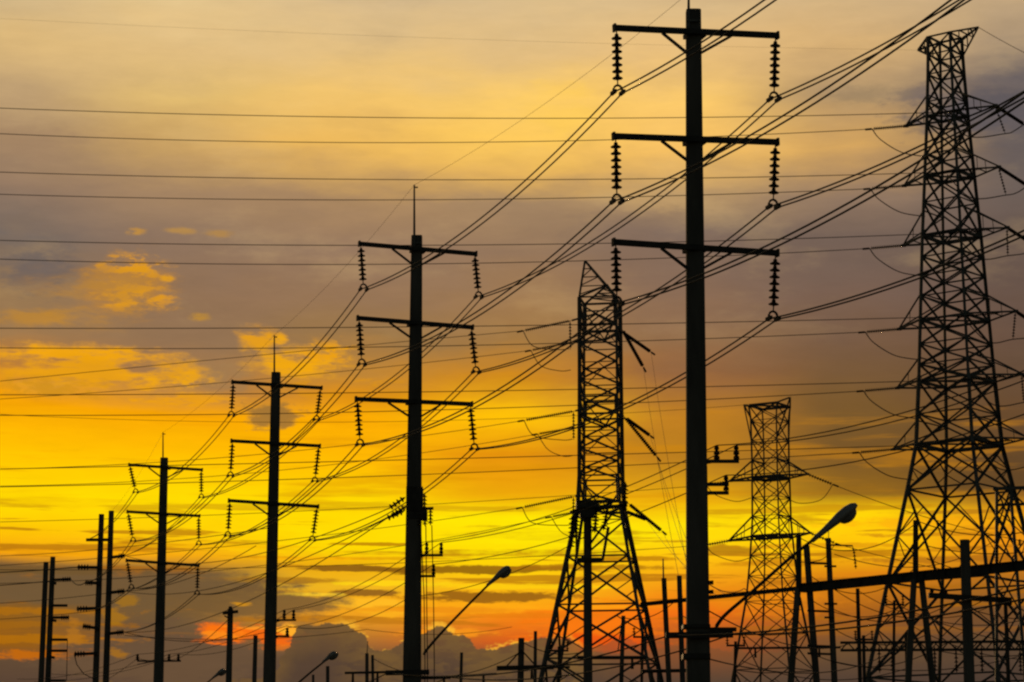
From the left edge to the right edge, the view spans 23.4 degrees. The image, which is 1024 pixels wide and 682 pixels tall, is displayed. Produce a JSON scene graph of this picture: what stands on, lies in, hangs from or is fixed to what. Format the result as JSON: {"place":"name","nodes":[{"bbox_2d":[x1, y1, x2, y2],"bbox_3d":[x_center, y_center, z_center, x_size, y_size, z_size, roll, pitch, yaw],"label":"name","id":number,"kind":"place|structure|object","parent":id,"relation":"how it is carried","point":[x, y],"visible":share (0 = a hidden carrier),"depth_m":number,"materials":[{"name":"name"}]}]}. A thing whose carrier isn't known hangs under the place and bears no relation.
{"place":"outdoors","nodes":[
{"label":"outdoors","id":0,"kind":"place"},
{"bbox_2d":[345,671,385,681],"bbox_3d":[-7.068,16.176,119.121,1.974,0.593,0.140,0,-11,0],"label":"bus bar","id":1,"kind":"object","parent":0,"point":[366,672],"visible":0.88,"depth_m":119.11,"materials":[{"name":"paint"}]},
{"bbox_2d":[0,0,1023,681],"label":"sky","id":2,"kind":"structure","parent":0,"point":[85,65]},
{"bbox_2d":[530,666,569,677],"bbox_3d":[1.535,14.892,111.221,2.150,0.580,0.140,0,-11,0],"label":"bus bar","id":3,"kind":"object","parent":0,"point":[559,667],"visible":0.55,"depth_m":111.21,"materials":[{"name":"paint"}]},
{"bbox_2d":[577,656,645,668],"bbox_3d":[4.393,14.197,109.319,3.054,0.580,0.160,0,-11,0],"label":"bus bar","id":4,"kind":"object","parent":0,"point":[618,657],"visible":0.56,"depth_m":109.29,"materials":[{"name":"paint"}]},
{"label":"ground","id":5,"kind":"structure","parent":0,"visible":0},
{"bbox_2d":[38,557,70,681],"bbox_3d":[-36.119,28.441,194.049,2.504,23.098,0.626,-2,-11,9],"label":"double pole","id":6,"kind":"object","parent":5,"relation":"on","point":[50,639],"visible":0.96,"depth_m":195.12,"materials":[{"name":"concrete"}]},
{"bbox_2d":[74,510,124,681],"bbox_3d":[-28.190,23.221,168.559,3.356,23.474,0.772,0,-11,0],"label":"double pole","id":7,"kind":"object","parent":5,"relation":"on","point":[100,539],"visible":0.95,"depth_m":169.51,"materials":[{"name":"concrete"}]},
{"bbox_2d":[0,567,77,572],"bbox_3d":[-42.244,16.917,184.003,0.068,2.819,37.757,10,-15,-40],"label":"service cable","id":8,"kind":"object","parent":7,"relation":"attached to","point":[39,570],"visible":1,"depth_m":173.49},
{"bbox_2d":[7,546,255,602],"bbox_3d":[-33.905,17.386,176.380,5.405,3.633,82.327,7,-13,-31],"label":"service cable","id":9,"kind":"object","parent":7,"relation":"attached to","point":[141,589],"visible":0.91,"depth_m":163.55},
{"bbox_2d":[130,519,385,632],"bbox_3d":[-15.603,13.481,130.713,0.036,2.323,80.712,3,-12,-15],"label":"distribution wire","id":10,"kind":"object","parent":7,"relation":"attached to","point":[282,583],"visible":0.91,"depth_m":110.26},
{"bbox_2d":[127,508,388,563],"bbox_3d":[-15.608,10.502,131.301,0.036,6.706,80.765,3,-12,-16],"label":"distribution wire","id":11,"kind":"object","parent":7,"relation":"attached to","point":[286,546],"visible":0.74,"depth_m":110.70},
{"bbox_2d":[124,627,509,639],"bbox_3d":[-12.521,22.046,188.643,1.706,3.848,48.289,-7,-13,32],"label":"service cable","id":12,"kind":"object","parent":7,"relation":"attached to","point":[312,635],"visible":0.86,"depth_m":184.40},
{"bbox_2d":[124,529,596,641],"bbox_3d":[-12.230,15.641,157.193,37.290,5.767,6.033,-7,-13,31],"label":"service cable","id":13,"kind":"object","parent":7,"relation":"attached to","point":[363,619],"visible":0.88,"depth_m":153.58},
{"bbox_2d":[125,432,203,681],"bbox_3d":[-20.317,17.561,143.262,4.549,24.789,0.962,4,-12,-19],"label":"concrete pole","id":14,"kind":"object","parent":5,"relation":"on","point":[161,563],"visible":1,"depth_m":144.07,"materials":[{"name":"concrete"}]},
{"bbox_2d":[104,621,226,681],"bbox_3d":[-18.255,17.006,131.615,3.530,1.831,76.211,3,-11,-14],"label":"service cable","id":15,"kind":"object","parent":14,"relation":"attached to","point":[173,659],"visible":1,"depth_m":130.70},
{"bbox_2d":[207,668,225,681],"bbox_3d":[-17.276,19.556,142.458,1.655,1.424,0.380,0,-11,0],"label":"street lamp","id":16,"kind":"object","parent":14,"relation":"attached to","point":[221,672],"visible":0.95,"depth_m":142.43,"materials":[{"name":"metal"}]},
{"bbox_2d":[222,606,237,681],"bbox_3d":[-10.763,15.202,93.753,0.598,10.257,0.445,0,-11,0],"label":"utility pole","id":17,"kind":"object","parent":5,"relation":"on","point":[230,612],"visible":1,"depth_m":94.48,"materials":[{"name":"concrete"}]},
{"bbox_2d":[252,635,257,681],"bbox_3d":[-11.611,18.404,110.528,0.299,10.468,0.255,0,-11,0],"label":"utility pole","id":18,"kind":"object","parent":5,"relation":"on","point":[254,666],"visible":1,"depth_m":111.25,"materials":[{"name":"concrete"}]},
{"bbox_2d":[224,335,322,681],"bbox_3d":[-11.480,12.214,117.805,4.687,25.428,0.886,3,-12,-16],"label":"concrete pole","id":19,"kind":"object","parent":5,"relation":"on","point":[273,503],"visible":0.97,"depth_m":118.44,"materials":[{"name":"concrete"}]},
{"bbox_2d":[4,528,266,555],"bbox_3d":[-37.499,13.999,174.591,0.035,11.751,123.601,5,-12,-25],"label":"service cable","id":20,"kind":"object","parent":19,"relation":"attached to","point":[131,546],"visible":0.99,"depth_m":139.53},
{"bbox_2d":[298,651,337,681],"bbox_3d":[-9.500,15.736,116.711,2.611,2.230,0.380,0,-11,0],"label":"street lamp","id":21,"kind":"object","parent":19,"relation":"attached to","point":[332,655],"visible":1,"depth_m":116.75,"materials":[{"name":"metal"}]},
{"bbox_2d":[365,642,368,681],"bbox_3d":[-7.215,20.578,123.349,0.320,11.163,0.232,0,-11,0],"label":"utility pole","id":22,"kind":"object","parent":5,"relation":"on","point":[367,666],"visible":1,"depth_m":124.14,"materials":[{"name":"concrete"}]},
{"bbox_2d":[371,655,373,681],"bbox_3d":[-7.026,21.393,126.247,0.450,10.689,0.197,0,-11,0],"label":"utility pole","id":23,"kind":"object","parent":5,"relation":"on","point":[372,666],"visible":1,"depth_m":127.11,"materials":[{"name":"concrete"}]},
{"bbox_2d":[354,185,483,681],"bbox_3d":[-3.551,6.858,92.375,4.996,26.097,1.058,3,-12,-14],"label":"concrete pole","id":24,"kind":"object","parent":5,"relation":"on","point":[417,512],"visible":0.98,"depth_m":92.69,"materials":[{"name":"concrete"}]},
{"bbox_2d":[126,518,385,594],"bbox_3d":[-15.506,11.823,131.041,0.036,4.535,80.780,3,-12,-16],"label":"distribution wire","id":25,"kind":"object","parent":24,"relation":"attached to","point":[277,568],"visible":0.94,"depth_m":113.61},
{"bbox_2d":[423,566,510,654],"bbox_3d":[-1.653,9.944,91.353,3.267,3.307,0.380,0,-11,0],"label":"street lamp","id":26,"kind":"object","parent":24,"relation":"attached to","point":[504,572],"visible":1,"depth_m":91.44,"materials":[{"name":"metal"}]},
{"bbox_2d":[437,598,1023,681],"bbox_3d":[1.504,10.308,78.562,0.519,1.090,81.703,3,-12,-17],"label":"service cable","id":27,"kind":"object","parent":24,"relation":"attached to","point":[1007,602],"visible":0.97,"depth_m":61.88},
{"bbox_2d":[459,652,462,681],"bbox_3d":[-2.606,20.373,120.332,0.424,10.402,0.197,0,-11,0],"label":"utility pole","id":28,"kind":"object","parent":5,"relation":"on","point":[461,663],"visible":1,"depth_m":121.16,"materials":[{"name":"concrete"}]},
{"bbox_2d":[497,638,553,681],"bbox_3d":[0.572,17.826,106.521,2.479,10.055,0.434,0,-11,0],"label":"utility pole","id":29,"kind":"object","parent":5,"relation":"on","point":[520,665],"visible":0.96,"depth_m":107.09,"materials":[{"name":"concrete"}]},
{"bbox_2d":[373,654,515,675],"bbox_3d":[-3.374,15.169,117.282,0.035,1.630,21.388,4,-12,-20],"label":"service cable","id":30,"kind":"object","parent":29,"relation":"attached to","point":[459,674],"visible":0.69,"depth_m":112.84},
{"bbox_2d":[443,673,494,681],"bbox_3d":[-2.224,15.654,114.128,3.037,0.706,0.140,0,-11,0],"label":"bus bar","id":31,"kind":"object","parent":30,"relation":"hanging from","point":[483,677],"visible":0.4,"depth_m":114.14,"materials":[{"name":"paint"}]},
{"bbox_2d":[533,631,536,681],"bbox_3d":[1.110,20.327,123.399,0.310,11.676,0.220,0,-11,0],"label":"utility pole","id":32,"kind":"object","parent":5,"relation":"on","point":[535,656],"visible":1,"depth_m":124.23,"materials":[{"name":"concrete"}]},
{"bbox_2d":[549,641,568,681],"bbox_3d":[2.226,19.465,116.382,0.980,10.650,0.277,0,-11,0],"label":"utility pole","id":33,"kind":"object","parent":5,"relation":"on","point":[558,651],"visible":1,"depth_m":117.24,"materials":[{"name":"metal"}]},
{"bbox_2d":[516,261,666,681],"bbox_3d":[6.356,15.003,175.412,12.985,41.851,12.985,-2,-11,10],"label":"lattice tower","id":34,"kind":"structure","parent":5,"relation":"on","point":[635,578],"depth_m":176.41,"materials":[{"name":"metal"}]},
{"bbox_2d":[0,508,515,565],"bbox_3d":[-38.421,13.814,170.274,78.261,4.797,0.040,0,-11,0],"label":"power line","id":35,"kind":"object","parent":34,"relation":"attached to","point":[253,543],"visible":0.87,"depth_m":170.22,"materials":[{"name":"metal"}]},
{"bbox_2d":[3,331,516,380],"bbox_3d":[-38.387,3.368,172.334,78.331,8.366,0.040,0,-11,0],"label":"power line","id":36,"kind":"object","parent":34,"relation":"attached to","point":[244,356],"visible":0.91,"depth_m":172.75,"materials":[{"name":"metal"}]},
{"bbox_2d":[4,350,530,398],"bbox_3d":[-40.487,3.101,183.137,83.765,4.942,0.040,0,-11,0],"label":"power line","id":37,"kind":"object","parent":34,"relation":"attached to","point":[265,378],"visible":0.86,"depth_m":183.18,"materials":[{"name":"metal"}]},
{"bbox_2d":[0,517,548,583],"bbox_3d":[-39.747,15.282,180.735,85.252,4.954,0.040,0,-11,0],"label":"power line","id":38,"kind":"object","parent":34,"relation":"attached to","point":[278,563],"visible":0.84,"depth_m":180.52,"materials":[{"name":"metal"}]},
{"bbox_2d":[19,434,535,485],"bbox_3d":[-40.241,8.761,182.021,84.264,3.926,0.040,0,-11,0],"label":"power line","id":39,"kind":"object","parent":34,"relation":"attached to","point":[265,471],"visible":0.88,"depth_m":181.82,"materials":[{"name":"metal"}]},
{"bbox_2d":[45,421,517,467],"bbox_3d":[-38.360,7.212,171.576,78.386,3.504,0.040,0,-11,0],"label":"power line","id":40,"kind":"object","parent":34,"relation":"attached to","point":[266,453],"visible":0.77,"depth_m":171.43,"materials":[{"name":"metal"}]},
{"bbox_2d":[0,405,739,421],"bbox_3d":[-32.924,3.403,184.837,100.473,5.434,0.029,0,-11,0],"label":"earth wire","id":41,"kind":"object","parent":34,"relation":"attached to","point":[381,421],"visible":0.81,"depth_m":184.35,"materials":[{"name":"metal"}]},
{"bbox_2d":[643,368,682,596],"bbox_3d":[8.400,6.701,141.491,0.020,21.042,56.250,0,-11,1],"label":"power line","id":42,"kind":"object","parent":34,"relation":"attached to","point":[661,482],"visible":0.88,"depth_m":136.18,"materials":[{"name":"metal"}]},
{"bbox_2d":[651,354,685,559],"bbox_3d":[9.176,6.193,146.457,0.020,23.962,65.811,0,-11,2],"label":"power line","id":43,"kind":"object","parent":34,"relation":"attached to","point":[669,468],"visible":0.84,"depth_m":142.46,"materials":[{"name":"metal"}]},
{"bbox_2d":[568,482,628,681],"bbox_3d":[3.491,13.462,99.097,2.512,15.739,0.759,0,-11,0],"label":"utility pole","id":44,"kind":"object","parent":5,"relation":"on","point":[588,515],"visible":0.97,"depth_m":100.05,"materials":[{"name":"concrete"}]},
{"bbox_2d":[617,616,624,681],"bbox_3d":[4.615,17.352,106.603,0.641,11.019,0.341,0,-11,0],"label":"utility pole","id":45,"kind":"object","parent":5,"relation":"on","point":[622,646],"visible":0.89,"depth_m":107.35,"materials":[{"name":"concrete"}]},
{"bbox_2d":[524,632,619,654],"bbox_3d":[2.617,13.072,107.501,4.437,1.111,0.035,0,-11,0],"label":"service cable","id":46,"kind":"object","parent":45,"relation":"attached to","point":[572,653],"visible":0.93,"depth_m":107.43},
{"bbox_2d":[632,627,652,681],"bbox_3d":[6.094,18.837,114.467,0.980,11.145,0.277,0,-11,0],"label":"utility pole","id":47,"kind":"object","parent":5,"relation":"on","point":[642,636],"visible":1,"depth_m":115.37,"materials":[{"name":"metal"}]},
{"bbox_2d":[609,0,781,681],"bbox_3d":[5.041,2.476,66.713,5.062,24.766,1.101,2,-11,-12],"label":"concrete pole","id":48,"kind":"object","parent":5,"relation":"on","point":[696,656],"visible":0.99,"depth_m":67.20,"materials":[{"name":"concrete"}]},
{"bbox_2d":[117,0,679,504],"bbox_3d":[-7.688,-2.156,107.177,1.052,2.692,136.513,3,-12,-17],"label":"earth wire","id":49,"kind":"object","parent":48,"relation":"attached to","point":[403,198],"visible":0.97,"depth_m":95.76,"materials":[{"name":"metal"}]},
{"bbox_2d":[86,0,775,539],"bbox_3d":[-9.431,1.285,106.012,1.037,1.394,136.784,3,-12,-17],"label":"power line","id":50,"kind":"object","parent":48,"relation":"hanging from","point":[482,216],"visible":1,"depth_m":77.15,"materials":[{"name":"metal"}]},
{"bbox_2d":[85,0,964,582],"bbox_3d":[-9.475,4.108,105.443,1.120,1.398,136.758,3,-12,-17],"label":"power line","id":51,"kind":"object","parent":48,"relation":"hanging from","point":[591,230],"visible":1,"depth_m":66.24,"materials":[{"name":"metal"}]},
{"bbox_2d":[34,414,1023,681],"bbox_3d":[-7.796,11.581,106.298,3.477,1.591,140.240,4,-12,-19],"label":"distribution wire","id":52,"kind":"object","parent":48,"relation":"attached to","point":[634,514],"visible":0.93,"depth_m":70.84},
{"bbox_2d":[42,370,1023,678],"bbox_3d":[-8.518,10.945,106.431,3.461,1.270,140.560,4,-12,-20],"label":"distribution wire","id":53,"kind":"object","parent":48,"relation":"attached to","point":[622,488],"visible":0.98,"depth_m":70.54,"materials":[{"name":"metal"}]},
{"bbox_2d":[57,380,1023,674],"bbox_3d":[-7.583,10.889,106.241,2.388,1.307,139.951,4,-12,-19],"label":"distribution wire","id":54,"kind":"object","parent":48,"relation":"attached to","point":[635,490],"visible":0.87,"depth_m":71.12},
{"bbox_2d":[125,0,970,555],"bbox_3d":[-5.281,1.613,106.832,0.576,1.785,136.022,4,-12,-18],"label":"power line","id":55,"kind":"object","parent":48,"relation":"hanging from","point":[613,226],"visible":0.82,"depth_m":78.99,"materials":[{"name":"metal"}]},
{"bbox_2d":[78,91,1023,609],"bbox_3d":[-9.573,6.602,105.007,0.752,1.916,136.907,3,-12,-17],"label":"power line","id":56,"kind":"object","parent":48,"relation":"hanging from","point":[642,299],"visible":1,"depth_m":62.23,"materials":[{"name":"metal"}]},
{"bbox_2d":[126,230,1023,631],"bbox_3d":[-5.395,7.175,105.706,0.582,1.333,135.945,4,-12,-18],"label":"power line","id":57,"kind":"object","parent":48,"relation":"attached to","point":[664,384],"visible":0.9,"depth_m":73.51,"materials":[{"name":"metal"}]},
{"bbox_2d":[127,91,1023,590],"bbox_3d":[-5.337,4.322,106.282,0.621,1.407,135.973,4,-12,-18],"label":"power line","id":58,"kind":"object","parent":48,"relation":"hanging from","point":[667,283],"visible":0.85,"depth_m":72.46,"materials":[{"name":"metal"}]},
{"bbox_2d":[369,587,1023,681],"bbox_3d":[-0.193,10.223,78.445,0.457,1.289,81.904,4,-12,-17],"label":"service cable","id":59,"kind":"object","parent":48,"relation":"attached to","point":[980,597],"visible":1,"depth_m":60.16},
{"bbox_2d":[709,584,801,609],"bbox_3d":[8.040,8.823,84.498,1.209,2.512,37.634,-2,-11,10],"label":"service cable","id":60,"kind":"object","parent":48,"relation":"attached to","point":[754,595],"visible":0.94,"depth_m":91.72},
{"bbox_2d":[714,503,857,635],"bbox_3d":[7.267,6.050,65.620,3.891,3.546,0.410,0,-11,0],"label":"street lamp","id":61,"kind":"object","parent":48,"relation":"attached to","point":[846,514],"visible":0.98,"depth_m":65.72,"materials":[{"name":"metal"}]},
{"bbox_2d":[709,611,870,648],"bbox_3d":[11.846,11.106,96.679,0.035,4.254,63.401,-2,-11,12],"label":"service cable","id":62,"kind":"object","parent":48,"relation":"attached to","point":[778,641],"visible":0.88,"depth_m":82.90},
{"bbox_2d":[710,641,905,673],"bbox_3d":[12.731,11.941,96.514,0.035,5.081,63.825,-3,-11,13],"label":"service cable","id":63,"kind":"object","parent":48,"relation":"attached to","point":[796,672],"visible":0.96,"depth_m":82.44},
{"bbox_2d":[726,637,745,681],"bbox_3d":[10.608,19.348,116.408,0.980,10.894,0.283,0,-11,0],"label":"utility pole","id":64,"kind":"object","parent":5,"relation":"on","point":[735,645],"visible":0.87,"depth_m":117.28,"materials":[{"name":"metal"}]},
{"bbox_2d":[708,397,837,681],"bbox_3d":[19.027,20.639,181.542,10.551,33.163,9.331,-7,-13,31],"label":"lattice tower","id":65,"kind":"structure","parent":5,"relation":"on","point":[777,477],"depth_m":182.92,"materials":[{"name":"metal"}]},
{"bbox_2d":[0,546,685,569],"bbox_3d":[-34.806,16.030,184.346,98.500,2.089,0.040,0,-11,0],"label":"power line","id":66,"kind":"object","parent":65,"relation":"attached to","point":[367,564],"visible":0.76,"depth_m":184.21,"materials":[{"name":"metal"}]},
{"bbox_2d":[6,487,680,521],"bbox_3d":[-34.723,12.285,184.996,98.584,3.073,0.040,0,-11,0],"label":"power line","id":67,"kind":"object","parent":65,"relation":"attached to","point":[329,509],"visible":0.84,"depth_m":184.92,"materials":[{"name":"metal"}]},
{"bbox_2d":[833,484,1021,540],"bbox_3d":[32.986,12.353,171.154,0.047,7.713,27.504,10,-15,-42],"label":"power line","id":68,"kind":"object","parent":65,"relation":"attached to","point":[911,512],"visible":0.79,"depth_m":176.47,"materials":[{"name":"metal"}]},
{"bbox_2d":[835,543,1023,580],"bbox_3d":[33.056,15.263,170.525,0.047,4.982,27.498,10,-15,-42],"label":"power line","id":69,"kind":"object","parent":65,"relation":"attached to","point":[888,557],"visible":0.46,"depth_m":177.38,"materials":[{"name":"metal"}]},
{"bbox_2d":[640,520,1023,681],"bbox_3d":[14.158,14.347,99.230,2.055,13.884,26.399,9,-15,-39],"label":"substation gantry","id":70,"kind":"object","parent":5,"relation":"on","point":[915,577],"visible":0.94,"depth_m":101.81,"materials":[{"name":"metal"}]},
{"bbox_2d":[642,669,685,681],"bbox_3d":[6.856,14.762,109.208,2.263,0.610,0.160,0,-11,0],"label":"bus bar","id":71,"kind":"object","parent":70,"relation":"attached to","point":[651,671],"visible":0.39,"depth_m":109.18,"materials":[{"name":"paint"}]},
{"bbox_2d":[801,523,915,550],"bbox_3d":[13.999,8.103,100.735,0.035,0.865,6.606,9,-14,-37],"label":"service cable","id":72,"kind":"object","parent":70,"relation":"attached to","point":[860,549],"visible":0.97,"depth_m":100.40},
{"bbox_2d":[809,598,909,616],"bbox_3d":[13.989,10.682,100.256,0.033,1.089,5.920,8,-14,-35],"label":"service cable","id":73,"kind":"object","parent":70,"relation":"attached to","point":[859,616],"visible":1,"depth_m":100.09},
{"bbox_2d":[810,570,912,593],"bbox_3d":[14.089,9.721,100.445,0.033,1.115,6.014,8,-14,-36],"label":"service cable","id":74,"kind":"object","parent":70,"relation":"attached to","point":[867,592],"visible":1,"depth_m":99.88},
{"bbox_2d":[836,630,923,644],"bbox_3d":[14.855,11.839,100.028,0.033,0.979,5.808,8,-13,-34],"label":"service cable","id":75,"kind":"object","parent":70,"relation":"attached to","point":[877,644],"visible":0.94,"depth_m":100.06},
{"bbox_2d":[835,588,1002,617],"bbox_3d":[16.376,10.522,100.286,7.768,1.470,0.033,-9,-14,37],"label":"service cable","id":76,"kind":"object","parent":70,"relation":"attached to","point":[894,615],"visible":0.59,"depth_m":101.27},
{"bbox_2d":[838,655,1023,670],"bbox_3d":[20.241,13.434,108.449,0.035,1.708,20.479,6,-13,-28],"label":"service cable","id":77,"kind":"object","parent":70,"relation":"attached to","point":[936,669],"visible":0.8,"depth_m":110.49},
{"bbox_2d":[920,522,1023,535],"bbox_3d":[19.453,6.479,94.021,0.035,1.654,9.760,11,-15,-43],"label":"service cable","id":78,"kind":"object","parent":70,"relation":"attached to","point":[971,534],"visible":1,"depth_m":95.59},
{"bbox_2d":[926,558,1022,581],"bbox_3d":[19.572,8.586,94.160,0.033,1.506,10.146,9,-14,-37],"label":"service cable","id":79,"kind":"object","parent":70,"relation":"attached to","point":[978,575],"visible":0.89,"depth_m":95.61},
{"bbox_2d":[928,546,1023,553],"bbox_3d":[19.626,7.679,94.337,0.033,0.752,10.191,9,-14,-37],"label":"service cable","id":80,"kind":"object","parent":70,"relation":"attached to","point":[977,553],"visible":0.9,"depth_m":95.98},
{"bbox_2d":[930,619,1022,625],"bbox_3d":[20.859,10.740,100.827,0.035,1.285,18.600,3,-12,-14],"label":"service cable","id":81,"kind":"object","parent":70,"relation":"attached to","point":[979,625],"visible":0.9,"depth_m":104.42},
{"bbox_2d":[930,649,1023,656],"bbox_3d":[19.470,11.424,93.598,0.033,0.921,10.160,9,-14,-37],"label":"service cable","id":82,"kind":"object","parent":70,"relation":"attached to","point":[977,655],"visible":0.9,"depth_m":95.12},
{"bbox_2d":[824,531,856,681],"bbox_3d":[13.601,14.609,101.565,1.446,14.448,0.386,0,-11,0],"label":"utility pole","id":83,"kind":"object","parent":5,"relation":"on","point":[831,604],"visible":0.97,"depth_m":102.18,"materials":[{"name":"concrete"}]},
{"bbox_2d":[819,632,961,666],"bbox_3d":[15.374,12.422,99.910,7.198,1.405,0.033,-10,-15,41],"label":"service cable","id":84,"kind":"object","parent":83,"relation":"attached to","point":[891,664],"visible":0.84,"depth_m":100.00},
{"bbox_2d":[834,600,956,621],"bbox_3d":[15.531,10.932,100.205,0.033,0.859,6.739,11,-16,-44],"label":"service cable","id":85,"kind":"object","parent":83,"relation":"attached to","point":[892,621],"visible":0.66,"depth_m":100.42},
{"bbox_2d":[853,630,873,681],"bbox_3d":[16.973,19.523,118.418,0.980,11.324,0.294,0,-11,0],"label":"utility pole","id":86,"kind":"object","parent":5,"relation":"on","point":[863,639],"visible":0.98,"depth_m":119.31,"materials":[{"name":"metal"}]},
{"bbox_2d":[884,595,904,681],"bbox_3d":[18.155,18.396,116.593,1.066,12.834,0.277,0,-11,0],"label":"utility pole","id":87,"kind":"object","parent":5,"relation":"on","point":[894,604],"visible":0.99,"depth_m":117.51,"materials":[{"name":"metal"}]},
{"bbox_2d":[743,661,905,679],"bbox_3d":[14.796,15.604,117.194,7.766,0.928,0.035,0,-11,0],"label":"service cable","id":88,"kind":"object","parent":87,"relation":"attached to","point":[825,679],"visible":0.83,"depth_m":117.13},
{"bbox_2d":[887,600,1023,644],"bbox_3d":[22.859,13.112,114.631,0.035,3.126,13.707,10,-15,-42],"label":"service cable","id":89,"kind":"object","parent":87,"relation":"attached to","point":[961,629],"visible":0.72,"depth_m":116.40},
{"bbox_2d":[840,588,1023,681],"bbox_3d":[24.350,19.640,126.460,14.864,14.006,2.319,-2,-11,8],"label":"substation gantry","id":90,"kind":"object","parent":5,"relation":"on","point":[858,649],"visible":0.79,"depth_m":127.41,"materials":[{"name":"metal"}]},
{"bbox_2d":[737,646,840,657],"bbox_3d":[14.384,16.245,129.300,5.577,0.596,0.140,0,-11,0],"label":"bus bar","id":91,"kind":"object","parent":90,"relation":"attached to","point":[755,654],"visible":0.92,"depth_m":129.29,"materials":[{"name":"paint"}]},
{"bbox_2d":[861,592,996,617],"bbox_3d":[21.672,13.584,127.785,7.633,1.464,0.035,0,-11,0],"label":"service cable","id":92,"kind":"object","parent":90,"relation":"attached to","point":[916,615],"visible":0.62,"depth_m":127.71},
{"bbox_2d":[906,622,1023,659],"bbox_3d":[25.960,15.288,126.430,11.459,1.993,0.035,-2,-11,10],"label":"service cable","id":93,"kind":"object","parent":90,"relation":"attached to","point":[962,648],"visible":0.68,"depth_m":126.88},
{"bbox_2d":[852,26,1023,681],"bbox_3d":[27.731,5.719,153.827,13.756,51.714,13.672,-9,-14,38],"label":"lattice tower","id":94,"kind":"structure","parent":5,"relation":"on","point":[976,234],"depth_m":155.02,"materials":[{"name":"metal"}]},
{"bbox_2d":[3,452,851,486],"bbox_3d":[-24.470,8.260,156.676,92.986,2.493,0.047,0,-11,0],"label":"power line","id":95,"kind":"object","parent":94,"relation":"attached to","point":[406,475],"visible":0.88,"depth_m":156.62,"materials":[{"name":"metal"}]},
{"bbox_2d":[0,391,856,415],"bbox_3d":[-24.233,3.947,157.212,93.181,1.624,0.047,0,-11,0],"label":"power line","id":96,"kind":"object","parent":94,"relation":"attached to","point":[422,410],"visible":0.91,"depth_m":157.11,"materials":[{"name":"metal"}]},
{"bbox_2d":[0,332,857,348],"bbox_3d":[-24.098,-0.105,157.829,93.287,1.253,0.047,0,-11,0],"label":"power line","id":97,"kind":"object","parent":94,"relation":"attached to","point":[408,346],"visible":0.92,"depth_m":157.72,"materials":[{"name":"metal"}]},
{"bbox_2d":[0,189,860,199],"bbox_3d":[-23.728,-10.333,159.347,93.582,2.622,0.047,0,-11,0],"label":"power line","id":98,"kind":"object","parent":94,"relation":"attached to","point":[415,199],"visible":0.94,"depth_m":159.10,"materials":[{"name":"metal"}]},
{"bbox_2d":[1,248,862,264],"bbox_3d":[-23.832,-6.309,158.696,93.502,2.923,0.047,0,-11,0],"label":"power line","id":99,"kind":"object","parent":94,"relation":"attached to","point":[394,264],"visible":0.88,"depth_m":158.42,"materials":[{"name":"metal"}]},
{"bbox_2d":[0,129,864,142],"bbox_3d":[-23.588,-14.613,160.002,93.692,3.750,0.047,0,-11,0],"label":"power line","id":100,"kind":"object","parent":94,"relation":"attached to","point":[397,142],"visible":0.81,"depth_m":159.65,"materials":[{"name":"metal"}]},
{"bbox_2d":[0,18,887,49],"bbox_3d":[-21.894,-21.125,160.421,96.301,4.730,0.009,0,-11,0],"label":"earth wire","id":101,"kind":"object","parent":94,"relation":"attached to","point":[418,37],"visible":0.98,"depth_m":160.12,"materials":[{"name":"metal"}]},
{"bbox_2d":[1,108,936,118],"bbox_3d":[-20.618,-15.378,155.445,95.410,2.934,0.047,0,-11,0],"label":"power line","id":102,"kind":"object","parent":94,"relation":"attached to","point":[458,118],"visible":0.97,"depth_m":155.18,"materials":[{"name":"metal"}]},
{"bbox_2d":[1,172,939,179],"bbox_3d":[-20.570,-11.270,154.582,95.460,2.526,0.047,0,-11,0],"label":"power line","id":103,"kind":"object","parent":94,"relation":"attached to","point":[452,179],"visible":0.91,"depth_m":154.35,"materials":[{"name":"metal"}]},
{"bbox_2d":[0,233,944,245],"bbox_3d":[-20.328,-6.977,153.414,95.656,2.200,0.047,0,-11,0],"label":"power line","id":104,"kind":"object","parent":94,"relation":"attached to","point":[449,245],"visible":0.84,"depth_m":153.22,"materials":[{"name":"metal"}]},
{"bbox_2d":[0,316,956,328],"bbox_3d":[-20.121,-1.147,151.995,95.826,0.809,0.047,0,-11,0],"label":"power line","id":105,"kind":"object","parent":94,"relation":"attached to","point":[474,326],"visible":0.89,"depth_m":151.93,"materials":[{"name":"metal"}]},
{"bbox_2d":[0,379,962,394],"bbox_3d":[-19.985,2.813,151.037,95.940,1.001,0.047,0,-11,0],"label":"power line","id":106,"kind":"object","parent":94,"relation":"attached to","point":[466,391],"visible":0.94,"depth_m":150.97,"materials":[{"name":"metal"}]},
{"bbox_2d":[6,443,968,468],"bbox_3d":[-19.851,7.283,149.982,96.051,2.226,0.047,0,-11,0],"label":"power line","id":107,"kind":"object","parent":94,"relation":"attached to","point":[493,457],"visible":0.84,"depth_m":150.01,"materials":[{"name":"metal"}]},
{"bbox_2d":[928,539,1011,681],"bbox_3d":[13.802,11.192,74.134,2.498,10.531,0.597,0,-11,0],"label":"utility pole","id":108,"kind":"object","parent":5,"relation":"on","point":[968,642],"visible":0.93,"depth_m":74.58,"materials":[{"name":"concrete"}]},
{"bbox_2d":[1006,633,1009,681],"bbox_3d":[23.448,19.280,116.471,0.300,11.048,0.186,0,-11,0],"label":"utility pole","id":109,"kind":"object","parent":5,"relation":"on","point":[1008,660],"visible":1,"depth_m":117.25,"materials":[{"name":"metal"}]},
{"bbox_2d":[993,486,1023,681],"bbox_3d":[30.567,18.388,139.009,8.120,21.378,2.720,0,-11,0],"label":"lattice portal","id":110,"kind":"object","parent":5,"relation":"on","point":[1010,494],"visible":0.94,"depth_m":139.06,"materials":[{"name":"metal"}]},
{"bbox_2d":[834,539,995,567],"bbox_3d":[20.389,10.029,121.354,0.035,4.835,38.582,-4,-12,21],"label":"service cable","id":111,"kind":"object","parent":110,"relation":"attached to","point":[908,567],"visible":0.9,"depth_m":116.01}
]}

